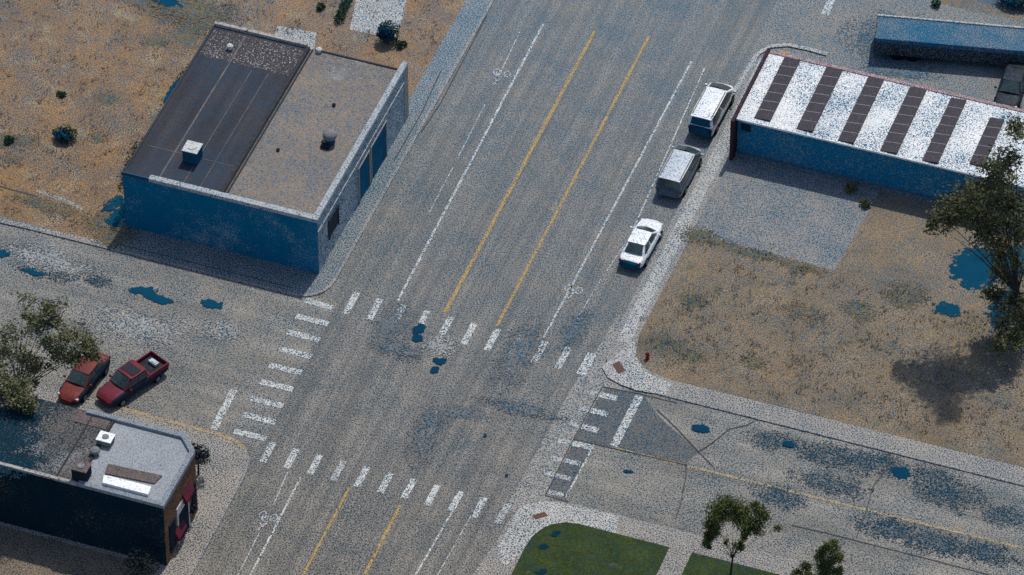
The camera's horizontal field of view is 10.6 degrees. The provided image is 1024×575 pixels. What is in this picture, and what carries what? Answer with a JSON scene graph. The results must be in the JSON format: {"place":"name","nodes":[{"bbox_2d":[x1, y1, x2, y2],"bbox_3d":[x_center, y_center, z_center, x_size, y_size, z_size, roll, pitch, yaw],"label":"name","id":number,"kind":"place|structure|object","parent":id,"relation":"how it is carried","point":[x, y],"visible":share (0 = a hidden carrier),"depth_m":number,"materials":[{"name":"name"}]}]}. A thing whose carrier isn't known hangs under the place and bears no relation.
{"place":"outdoors","nodes":[
{"label":"outdoors","id":0,"kind":"place"},
{"bbox_2d":[0,526,156,574],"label":"yard","id":1,"kind":"structure","parent":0,"point":[22,553],"depth_m":349.83,"materials":[{"name":"concrete"}]},
{"bbox_2d":[120,546,160,574],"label":"street tree","id":2,"kind":"object","parent":1,"relation":"on","point":[145,559],"visible":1,"depth_m":346.76,"materials":[{"name":"green plant"}]},
{"bbox_2d":[0,380,246,574],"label":"sidewalk","id":3,"kind":"structure","parent":0,"point":[218,477],"depth_m":354.82,"materials":[{"name":"concrete"}]},
{"bbox_2d":[0,287,110,415],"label":"leafy tree","id":4,"kind":"object","parent":3,"relation":"on","point":[16,392],"visible":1,"depth_m":354.22,"materials":[{"name":"green plant"}]},
{"bbox_2d":[0,392,197,565],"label":"brick corner building","id":5,"kind":"structure","parent":3,"relation":"on","point":[138,489],"depth_m":349.32,"materials":[{"name":"brick"}]},
{"bbox_2d":[70,459,91,481],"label":"air conditioner","id":6,"kind":"object","parent":5,"relation":"on","point":[81,470],"visible":1,"depth_m":347.21,"materials":[{"name":"metal"}]},
{"bbox_2d":[95,431,115,446],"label":"air conditioner","id":7,"kind":"object","parent":5,"relation":"on","point":[104,438],"visible":1,"depth_m":349.76,"materials":[{"name":"grey metal"}]},
{"bbox_2d":[169,517,176,552],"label":"shop window","id":8,"kind":"structure","parent":5,"relation":"in","point":[172,527],"depth_m":348.78,"materials":[{"name":"glass"}]},
{"bbox_2d":[191,443,209,474],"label":"street tree","id":9,"kind":"object","parent":3,"relation":"on","point":[199,454],"visible":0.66,"depth_m":354.01,"materials":[{"name":"green plant"}]},
{"bbox_2d":[0,223,338,447],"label":"cross street","id":10,"kind":"structure","parent":0,"point":[193,387],"depth_m":365.70,"materials":[{"name":"asphalt"}]},
{"bbox_2d":[8,263,80,284],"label":"stain","id":11,"kind":"object","parent":10,"relation":"on","point":[50,273],"visible":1,"depth_m":369.29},
{"bbox_2d":[1,239,106,278],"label":"stain","id":12,"kind":"object","parent":10,"relation":"on","point":[48,258],"visible":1,"depth_m":370.37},
{"bbox_2d":[57,353,110,404],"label":"parked car","id":13,"kind":"object","parent":10,"relation":"on","point":[77,386],"visible":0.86,"depth_m":360.31,"materials":[{"name":"red metal"}]},
{"bbox_2d":[79,272,116,288],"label":"stain","id":14,"kind":"object","parent":10,"relation":"on","point":[98,281],"visible":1,"depth_m":368.78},
{"bbox_2d":[96,350,168,406],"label":"parked truck","id":15,"kind":"object","parent":10,"relation":"on","point":[129,378],"visible":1,"depth_m":360.11,"materials":[{"name":"red metal"}]},
{"bbox_2d":[73,299,204,353],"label":"stain","id":16,"kind":"object","parent":10,"relation":"on","point":[131,329],"visible":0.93,"depth_m":365.58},
{"bbox_2d":[142,292,173,303],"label":"blue patch","id":17,"kind":"object","parent":10,"relation":"on","point":[157,298],"visible":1,"depth_m":367.53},
{"bbox_2d":[100,401,245,449],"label":"kerb","id":18,"kind":"structure","parent":10,"relation":"on","point":[239,444],"depth_m":358.70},
{"bbox_2d":[210,389,236,429],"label":"road marking","id":19,"kind":"object","parent":10,"relation":"on","point":[223,409],"visible":1,"depth_m":359.85,"materials":[{"name":"white paint"}]},
{"bbox_2d":[199,316,251,343],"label":"stain","id":20,"kind":"object","parent":10,"relation":"on","point":[224,329],"visible":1,"depth_m":365.38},
{"bbox_2d":[233,428,267,440],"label":"road marking","id":21,"kind":"object","parent":10,"relation":"on","point":[250,435],"visible":1,"depth_m":358.15,"materials":[{"name":"white paint"}]},
{"bbox_2d":[0,0,464,243],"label":"dry field","id":22,"kind":"structure","parent":0,"point":[22,110],"depth_m":384.65,"materials":[{"name":"brown soil"}]},
{"bbox_2d":[6,193,89,217],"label":"weed patch","id":23,"kind":"object","parent":22,"relation":"on","point":[46,205],"visible":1,"depth_m":374.19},
{"bbox_2d":[52,124,77,142],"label":"shrub","id":24,"kind":"object","parent":22,"relation":"on","point":[64,134],"visible":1,"depth_m":378.65,"materials":[{"name":"green plant"}]},
{"bbox_2d":[75,208,138,239],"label":"weed patch","id":25,"kind":"object","parent":22,"relation":"on","point":[100,222],"visible":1,"depth_m":372.65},
{"bbox_2d":[89,229,139,251],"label":"weed patch","id":26,"kind":"object","parent":22,"relation":"on","point":[109,238],"visible":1,"depth_m":371.70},
{"bbox_2d":[142,33,172,47],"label":"weed patch","id":27,"kind":"object","parent":22,"relation":"on","point":[155,39],"visible":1,"depth_m":386.82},
{"bbox_2d":[164,20,206,54],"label":"weed patch","id":28,"kind":"object","parent":22,"relation":"on","point":[186,35],"visible":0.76,"depth_m":387.14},
{"bbox_2d":[141,0,243,34],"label":"weed patch","id":29,"kind":"object","parent":22,"relation":"on","point":[195,4],"visible":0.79,"depth_m":388.93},
{"bbox_2d":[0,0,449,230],"bbox_3d":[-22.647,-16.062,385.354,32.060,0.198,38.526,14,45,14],"label":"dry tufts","id":30,"kind":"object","parent":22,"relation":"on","point":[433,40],"visible":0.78,"depth_m":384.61,"materials":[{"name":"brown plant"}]},
{"bbox_2d":[275,26,316,49],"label":"concrete pad","id":31,"kind":"object","parent":22,"relation":"on","point":[303,34],"visible":0.6,"depth_m":387.32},
{"bbox_2d":[333,0,351,23],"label":"hedge","id":32,"kind":"object","parent":22,"relation":"on","point":[345,3],"visible":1,"depth_m":388.68,"materials":[{"name":"green plant"}]},
{"bbox_2d":[350,0,405,36],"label":"concrete pad","id":33,"kind":"object","parent":22,"relation":"on","point":[386,10],"visible":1,"depth_m":388.91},
{"bbox_2d":[376,20,399,43],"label":"shrub","id":34,"kind":"object","parent":22,"relation":"on","point":[385,33],"visible":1,"depth_m":385.89,"materials":[{"name":"green plant"}]},
{"bbox_2d":[0,0,490,293],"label":"sidewalk","id":35,"kind":"structure","parent":0,"point":[453,42],"depth_m":371.82,"materials":[{"name":"grey concrete"}]},
{"bbox_2d":[0,218,101,243],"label":"footpath","id":36,"kind":"structure","parent":35,"relation":"on","point":[18,224],"depth_m":372.39,"materials":[{"name":"concrete"}]},
{"bbox_2d":[121,21,408,273],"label":"flat roofed building","id":37,"kind":"structure","parent":0,"point":[246,106],"depth_m":371.97,"materials":[{"name":"paint"}]},
{"bbox_2d":[181,140,202,164],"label":"air conditioner","id":38,"kind":"object","parent":37,"relation":"on","point":[192,152],"visible":1,"depth_m":369.72,"materials":[{"name":"white metal"}]},
{"bbox_2d":[320,129,336,149],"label":"turbine vent","id":39,"kind":"object","parent":37,"relation":"on","point":[329,136],"visible":1,"depth_m":371.19,"materials":[{"name":"silver metal"}]},
{"bbox_2d":[328,204,338,239],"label":"window","id":40,"kind":"structure","parent":37,"relation":"in","point":[333,221],"depth_m":369.56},
{"bbox_2d":[358,149,370,203],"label":"bay door","id":41,"kind":"structure","parent":37,"relation":"in","point":[364,169],"depth_m":374.01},
{"bbox_2d":[370,120,387,181],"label":"bay door","id":42,"kind":"structure","parent":37,"relation":"in","point":[379,147],"depth_m":375.84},
{"bbox_2d":[193,0,776,574],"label":"avenue","id":43,"kind":"object","parent":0,"point":[353,402],"visible":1,"depth_m":369.06,"materials":[{"name":"asphalt"}]},
{"bbox_2d":[249,477,301,574],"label":"road marking","id":44,"kind":"object","parent":43,"relation":"on","point":[275,526],"visible":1,"depth_m":352.02,"materials":[{"name":"white paint"}]},
{"bbox_2d":[302,488,349,574],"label":"road marking","id":45,"kind":"object","parent":43,"relation":"on","point":[325,532],"visible":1,"depth_m":351.63,"materials":[{"name":"yellow paint"}]},
{"bbox_2d":[363,505,400,574],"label":"road marking","id":46,"kind":"object","parent":43,"relation":"on","point":[382,540],"visible":1,"depth_m":351.11,"materials":[{"name":"yellow paint"}]},
{"bbox_2d":[365,295,415,358],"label":"stain","id":47,"kind":"object","parent":43,"relation":"on","point":[386,326],"visible":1,"depth_m":365.68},
{"bbox_2d":[375,334,408,357],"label":"stain","id":48,"kind":"object","parent":43,"relation":"on","point":[391,346],"visible":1,"depth_m":364.24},
{"bbox_2d":[395,344,422,363],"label":"stain","id":49,"kind":"object","parent":43,"relation":"on","point":[408,349],"visible":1,"depth_m":363.68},
{"bbox_2d":[401,402,449,473],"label":"stain","id":50,"kind":"object","parent":43,"relation":"on","point":[424,438],"visible":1,"depth_m":358.07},
{"bbox_2d":[420,332,460,358],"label":"stain","id":51,"kind":"object","parent":43,"relation":"on","point":[442,347],"visible":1,"depth_m":364.24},
{"bbox_2d":[420,405,505,422],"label":"stain","id":52,"kind":"object","parent":43,"relation":"on","point":[463,411],"visible":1,"depth_m":359.57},
{"bbox_2d":[397,23,544,300],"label":"road marking","id":53,"kind":"object","parent":43,"relation":"on","point":[469,164],"visible":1,"depth_m":377.53,"materials":[{"name":"white paint"}]},
{"bbox_2d":[488,314,548,394],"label":"stain","id":54,"kind":"object","parent":43,"relation":"on","point":[521,345],"visible":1,"depth_m":363.63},
{"bbox_2d":[444,31,595,312],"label":"road marking","id":55,"kind":"object","parent":43,"relation":"on","point":[518,174],"visible":1,"depth_m":376.74,"materials":[{"name":"yellow paint"}]},
{"bbox_2d":[470,394,570,423],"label":"stain","id":56,"kind":"object","parent":43,"relation":"on","point":[528,409],"visible":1,"depth_m":359.87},
{"bbox_2d":[506,315,628,514],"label":"gutter","id":57,"kind":"object","parent":43,"relation":"on","point":[533,484],"visible":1,"depth_m":358.36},
{"bbox_2d":[496,36,649,325],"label":"road marking","id":58,"kind":"object","parent":43,"relation":"on","point":[571,184],"visible":1,"depth_m":375.99,"materials":[{"name":"yellow paint"}]},
{"bbox_2d":[556,308,590,353],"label":"stain","id":59,"kind":"object","parent":43,"relation":"on","point":[573,329],"visible":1,"depth_m":365.32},
{"bbox_2d":[577,352,596,375],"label":"road marking","id":60,"kind":"object","parent":43,"relation":"on","point":[586,364],"visible":1,"depth_m":363.02,"materials":[{"name":"white paint"}]},
{"bbox_2d":[543,61,691,336],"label":"road marking","id":61,"kind":"object","parent":43,"relation":"on","point":[614,205],"visible":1,"depth_m":374.88,"materials":[{"name":"white paint"}]},
{"bbox_2d":[619,218,662,269],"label":"parked car","id":62,"kind":"object","parent":43,"relation":"on","point":[642,240],"visible":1,"depth_m":369.65,"materials":[{"name":"white metal"}]},
{"bbox_2d":[631,69,704,231],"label":"road marking","id":63,"kind":"object","parent":43,"relation":"on","point":[668,150],"visible":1,"depth_m":378.46,"materials":[{"name":"white paint"}]},
{"bbox_2d":[656,145,703,197],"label":"parked car","id":64,"kind":"object","parent":43,"relation":"on","point":[683,163],"visible":1,"depth_m":374.60,"materials":[{"name":"silver metal"}]},
{"bbox_2d":[688,83,735,136],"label":"parked car","id":65,"kind":"object","parent":43,"relation":"on","point":[715,102],"visible":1,"depth_m":379.15,"materials":[{"name":"white metal"}]},
{"bbox_2d":[476,518,817,574],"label":"sidewalk","id":66,"kind":"structure","parent":0,"point":[682,547],"depth_m":350.03,"materials":[{"name":"concrete"}]},
{"bbox_2d":[496,501,618,565],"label":"corner ramp","id":67,"kind":"structure","parent":66,"relation":"on","point":[525,526],"depth_m":352.23,"materials":[{"name":"white concrete"}]},
{"bbox_2d":[511,522,668,574],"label":"lawn","id":68,"kind":"structure","parent":66,"relation":"on","point":[575,549],"depth_m":350.12,"materials":[{"name":"plant"}]},
{"bbox_2d":[682,552,778,574],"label":"lawn","id":69,"kind":"structure","parent":66,"relation":"on","point":[698,564],"depth_m":349.15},
{"bbox_2d":[700,488,785,574],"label":"leafy tree","id":70,"kind":"object","parent":69,"relation":"on","point":[740,515],"visible":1,"depth_m":344.51,"materials":[{"name":"green plant"}]},
{"bbox_2d":[789,537,845,574],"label":"leafy tree","id":71,"kind":"object","parent":69,"relation":"on","point":[824,565],"visible":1,"depth_m":341.92,"materials":[{"name":"green plant"}]},
{"bbox_2d":[551,388,1023,574],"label":"cross street","id":72,"kind":"structure","parent":0,"point":[649,490],"depth_m":354.01,"materials":[{"name":"asphalt"}]},
{"bbox_2d":[546,442,592,498],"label":"road patch","id":73,"kind":"object","parent":72,"relation":"on","point":[571,470],"visible":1,"depth_m":355.73,"materials":[{"name":"asphalt"}]},
{"bbox_2d":[575,387,697,462],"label":"road patch","id":74,"kind":"object","parent":72,"relation":"on","point":[650,431],"visible":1,"depth_m":358.36,"materials":[{"name":"asphalt"}]},
{"bbox_2d":[610,395,642,446],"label":"road marking","id":75,"kind":"object","parent":74,"relation":"on","point":[626,420],"visible":1,"depth_m":359.02,"materials":[{"name":"white paint"}]},
{"bbox_2d":[740,427,799,456],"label":"stain","id":76,"kind":"object","parent":72,"relation":"on","point":[776,442],"visible":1,"depth_m":357.73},
{"bbox_2d":[747,482,811,512],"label":"stain","id":77,"kind":"object","parent":72,"relation":"on","point":[780,496],"visible":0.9,"depth_m":353.92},
{"bbox_2d":[611,446,1023,548],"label":"road marking","id":78,"kind":"object","parent":72,"relation":"on","point":[861,508],"visible":1,"depth_m":353.60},
{"bbox_2d":[795,442,853,468],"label":"stain","id":79,"kind":"object","parent":72,"relation":"on","point":[827,457],"visible":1,"depth_m":356.71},
{"bbox_2d":[783,468,879,500],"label":"stain","id":80,"kind":"object","parent":72,"relation":"on","point":[829,483],"visible":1,"depth_m":354.83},
{"bbox_2d":[791,437,911,482],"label":"stain","id":81,"kind":"object","parent":72,"relation":"on","point":[855,462],"visible":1,"depth_m":356.38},
{"bbox_2d":[850,512,913,543],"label":"stain","id":82,"kind":"object","parent":72,"relation":"on","point":[885,531],"visible":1,"depth_m":351.99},
{"bbox_2d":[854,449,917,474],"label":"stain","id":83,"kind":"object","parent":72,"relation":"on","point":[882,460],"visible":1,"depth_m":356.31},
{"bbox_2d":[885,523,966,562],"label":"stain","id":84,"kind":"object","parent":72,"relation":"on","point":[937,542],"visible":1,"depth_m":351.07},
{"bbox_2d":[910,462,950,483],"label":"stain","id":85,"kind":"object","parent":72,"relation":"on","point":[923,474],"visible":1,"depth_m":355.51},
{"bbox_2d":[902,468,993,515],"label":"stain","id":86,"kind":"object","parent":72,"relation":"on","point":[951,492],"visible":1,"depth_m":354.23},
{"bbox_2d":[940,535,1023,568],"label":"stain","id":87,"kind":"object","parent":72,"relation":"on","point":[986,551],"visible":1,"depth_m":350.35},
{"bbox_2d":[976,501,1023,531],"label":"stain","id":88,"kind":"object","parent":72,"relation":"on","point":[998,512],"visible":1,"depth_m":352.68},
{"bbox_2d":[609,54,1023,482],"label":"sidewalk","id":89,"kind":"structure","parent":0,"point":[854,433],"depth_m":359.40,"materials":[{"name":"concrete"}]},
{"bbox_2d":[602,340,670,394],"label":"corner ramp","id":90,"kind":"structure","parent":89,"relation":"on","point":[635,375],"depth_m":362.06,"materials":[{"name":"white concrete"}]},
{"bbox_2d":[617,57,761,343],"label":"footpath","id":91,"kind":"structure","parent":89,"relation":"on","point":[659,270],"depth_m":372.17,"materials":[{"name":"white concrete"}]},
{"bbox_2d":[734,43,827,94],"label":"kerb","id":92,"kind":"structure","parent":89,"relation":"on","point":[747,69],"depth_m":385.90,"materials":[{"name":"white concrete"}]},
{"bbox_2d":[692,156,878,270],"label":"concrete yard","id":93,"kind":"structure","parent":89,"relation":"on","point":[808,218],"depth_m":373.71,"materials":[{"name":"concrete"}]},
{"bbox_2d":[729,48,1023,223],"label":"white roofed building","id":94,"kind":"structure","parent":89,"relation":"on","point":[861,129],"depth_m":375.70,"materials":[{"name":"metal"}]},
{"bbox_2d":[636,191,1023,466],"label":"vacant lot","id":95,"kind":"structure","parent":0,"point":[894,242],"depth_m":364.72,"materials":[{"name":"soil"}]},
{"bbox_2d":[633,332,687,358],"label":"weed patch","id":96,"kind":"object","parent":95,"relation":"on","point":[664,345],"visible":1,"depth_m":364.21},
{"bbox_2d":[668,344,709,362],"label":"weed patch","id":97,"kind":"object","parent":95,"relation":"on","point":[688,354],"visible":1,"depth_m":363.51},
{"bbox_2d":[678,224,724,246],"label":"weed patch","id":98,"kind":"object","parent":95,"relation":"on","point":[700,235],"visible":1,"depth_m":371.99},
{"bbox_2d":[726,244,781,261],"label":"weed patch","id":99,"kind":"object","parent":95,"relation":"on","point":[748,252],"visible":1,"depth_m":370.69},
{"bbox_2d":[764,256,827,274],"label":"weed patch","id":100,"kind":"object","parent":95,"relation":"on","point":[794,265],"visible":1,"depth_m":369.81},
{"bbox_2d":[780,300,828,320],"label":"weed patch","id":101,"kind":"object","parent":95,"relation":"on","point":[803,311],"visible":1,"depth_m":366.57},
{"bbox_2d":[640,230,1023,438],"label":"weeds","id":102,"kind":"object","parent":95,"relation":"on","point":[795,319],"visible":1,"depth_m":365.85,"materials":[{"name":"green plant"}]},
{"bbox_2d":[663,257,1023,449],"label":"dry tufts","id":103,"kind":"object","parent":95,"relation":"on","point":[877,377],"visible":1,"depth_m":363.40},
{"bbox_2d":[839,298,880,322],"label":"weed patch","id":104,"kind":"object","parent":95,"relation":"on","point":[859,310],"visible":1,"depth_m":366.64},
{"bbox_2d":[880,279,931,309],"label":"weed patch","id":105,"kind":"object","parent":95,"relation":"on","point":[904,297],"visible":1,"depth_m":367.65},
{"bbox_2d":[932,301,965,316],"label":"blue patch","id":106,"kind":"object","parent":95,"relation":"on","point":[950,309],"visible":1,"depth_m":366.63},
{"bbox_2d":[923,107,1023,360],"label":"leafy tree","id":107,"kind":"object","parent":95,"relation":"on","point":[968,203],"visible":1,"depth_m":358.78,"materials":[{"name":"green plant"}]},
{"bbox_2d":[949,241,998,296],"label":"blue patch","id":108,"kind":"object","parent":95,"relation":"on","point":[967,267],"visible":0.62,"depth_m":369.53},
{"bbox_2d":[736,0,1023,108],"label":"parking lot","id":109,"kind":"structure","parent":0,"point":[806,23],"depth_m":387.31,"materials":[{"name":"asphalt"}]},
{"bbox_2d":[835,8,953,70],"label":"stain","id":110,"kind":"object","parent":109,"relation":"on","point":[869,43],"visible":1,"depth_m":386.46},
{"bbox_2d":[853,64,944,79],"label":"stain","id":111,"kind":"object","parent":109,"relation":"on","point":[903,73],"visible":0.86,"depth_m":384.50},
{"bbox_2d":[873,14,1023,64],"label":"cargo trailer","id":112,"kind":"object","parent":109,"relation":"on","point":[911,39],"visible":1,"depth_m":384.45,"materials":[{"name":"dark metal"},{"name":"blue painted metal"}]},
{"bbox_2d":[938,0,1023,21],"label":"grass verge","id":113,"kind":"object","parent":109,"relation":"on","point":[975,5],"depth_m":389.53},
{"bbox_2d":[994,61,1023,107],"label":"parked car","id":114,"kind":"object","parent":109,"relation":"on","point":[1010,91],"visible":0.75,"depth_m":381.54,"materials":[{"name":"grey metal"}]},
{"label":"ground","id":115,"kind":"structure","parent":0,"visible":0},
{"bbox_2d":[10,378,249,574],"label":"kerb","id":116,"kind":"structure","parent":115,"relation":"on","point":[212,533],"depth_m":353.42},
{"bbox_2d":[3,0,494,296],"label":"kerb","id":117,"kind":"structure","parent":115,"relation":"on","point":[330,285],"depth_m":371.75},
{"bbox_2d":[472,501,851,574],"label":"kerb","id":118,"kind":"structure","parent":115,"relation":"on","point":[581,506],"depth_m":351.39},
{"bbox_2d":[606,53,1023,485],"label":"kerb","id":119,"kind":"structure","parent":115,"relation":"on","point":[752,416],"depth_m":360.28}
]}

